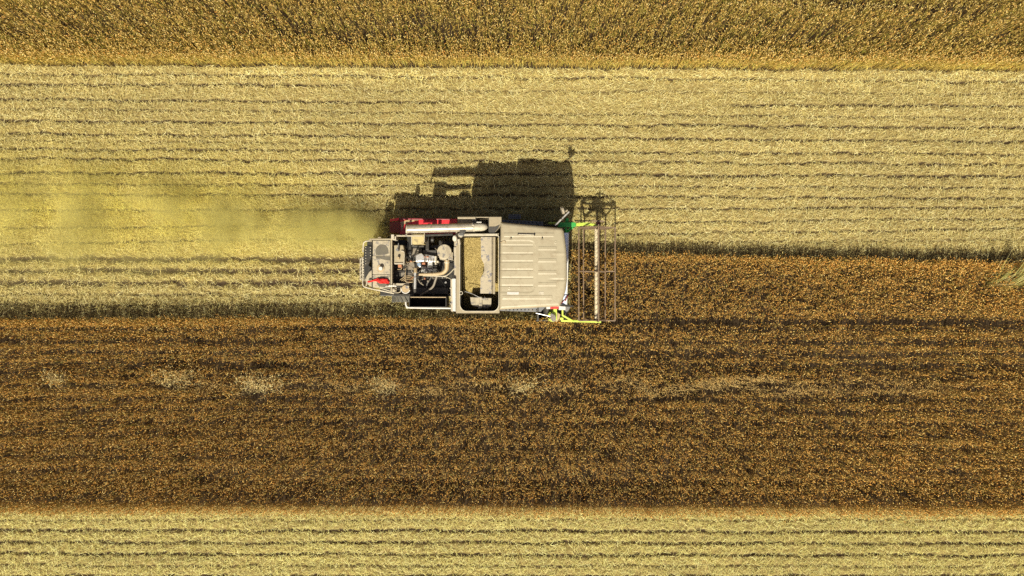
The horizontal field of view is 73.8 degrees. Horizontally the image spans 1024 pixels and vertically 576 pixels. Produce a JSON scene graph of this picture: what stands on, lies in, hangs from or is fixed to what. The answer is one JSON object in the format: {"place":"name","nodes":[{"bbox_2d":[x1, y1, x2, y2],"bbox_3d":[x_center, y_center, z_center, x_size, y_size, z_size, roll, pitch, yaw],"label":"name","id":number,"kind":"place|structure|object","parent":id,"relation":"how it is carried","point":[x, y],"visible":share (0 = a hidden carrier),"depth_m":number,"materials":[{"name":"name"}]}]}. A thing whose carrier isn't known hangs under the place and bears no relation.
{"place":"outdoors","nodes":[
{"label":"outdoors","id":0,"kind":"place"},
{"bbox_2d":[0,0,1023,575],"bbox_3d":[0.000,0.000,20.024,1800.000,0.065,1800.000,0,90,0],"label":"ground","id":1,"kind":"structure","parent":0,"point":[508,368],"depth_m":20.00,"materials":[{"name":"soil"}]},
{"bbox_2d":[30,367,70,388],"bbox_3d":[-13.175,2.591,19.584,1.061,0.871,0.751,0,90,0],"label":"wheat clump","id":2,"kind":"object","parent":1,"relation":"on","point":[58,379],"visible":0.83,"depth_m":19.48,"materials":[{"name":"beige plant"}]},
{"bbox_2d":[150,364,207,390],"bbox_3d":[-9.591,2.579,19.586,1.660,0.868,0.919,0,90,0],"label":"wheat clump","id":3,"kind":"object","parent":1,"relation":"on","point":[175,379],"visible":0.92,"depth_m":19.52,"materials":[{"name":"beige plant"}]},
{"bbox_2d":[229,368,292,398],"bbox_3d":[-7.164,2.720,19.591,1.944,0.858,0.922,0,90,0],"label":"wheat clump","id":4,"kind":"object","parent":1,"relation":"on","point":[257,382],"visible":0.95,"depth_m":19.49,"materials":[{"name":"beige plant"}]},
{"bbox_2d":[362,372,405,398],"bbox_3d":[-3.690,2.744,19.590,1.094,0.860,0.822,39,90,0],"label":"wheat clump","id":5,"kind":"object","parent":1,"relation":"on","point":[386,385],"visible":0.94,"depth_m":19.51,"materials":[{"name":"beige plant"}]},
{"bbox_2d":[360,206,615,322],"bbox_3d":[-0.622,-0.567,18.426,6.966,3.195,3.063,0,90,0],"label":"combine harvester","id":6,"kind":"object","parent":1,"relation":"on","point":[417,269],"visible":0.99,"depth_m":17.66,"materials":[{"name":"white metal"}]},
{"bbox_2d":[367,278,389,283],"bbox_3d":[-3.519,-0.192,17.955,0.587,0.130,0.140,5,90,0],"label":"red cloth","id":7,"kind":"object","parent":6,"relation":"on","point":[383,281],"visible":1,"depth_m":17.95,"materials":[{"name":"red fabric"}]},
{"bbox_2d":[462,238,497,308],"bbox_3d":[-0.823,-0.377,18.072,0.944,0.576,1.876,0,90,0],"label":"wheat grain","id":8,"kind":"object","parent":6,"relation":"in","point":[473,266],"visible":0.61,"depth_m":17.89},
{"bbox_2d":[0,62,1023,575],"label":"stubble","id":9,"kind":"object","parent":1,"relation":"on","point":[100,188],"visible":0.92,"depth_m":19.95,"materials":[{"name":"beige plant"}]},
{"bbox_2d":[0,248,1023,521],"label":"brown wheat crop","id":10,"kind":"object","parent":1,"relation":"on","point":[52,506],"visible":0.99,"depth_m":19.48,"materials":[{"name":"brown plant"}]},
{"bbox_2d":[0,0,1023,71],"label":"golden wheat crop","id":11,"kind":"object","parent":1,"relation":"on","point":[30,54],"visible":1,"depth_m":19.47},
{"bbox_2d":[506,373,545,398],"bbox_3d":[0.404,2.785,19.578,1.197,0.884,0.796,0,90,0],"label":"wheat clump","id":12,"kind":"object","parent":1,"relation":"on","point":[525,385],"visible":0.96,"depth_m":19.50,"materials":[{"name":"beige plant"}]},
{"bbox_2d":[985,254,1018,287],"bbox_3d":[13.940,-0.527,19.450,0.358,1.099,1.187,0,90,0],"label":"grass clump","id":13,"kind":"object","parent":1,"relation":"on","point":[1003,278],"visible":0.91,"depth_m":19.40,"materials":[{"name":"yellow plant"}]},
{"bbox_2d":[999,263,1023,291],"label":"grass clump","id":14,"kind":"object","parent":1,"relation":"on","point":[1018,279],"visible":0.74,"depth_m":19.40,"materials":[{"name":"yellow plant"}]}
]}

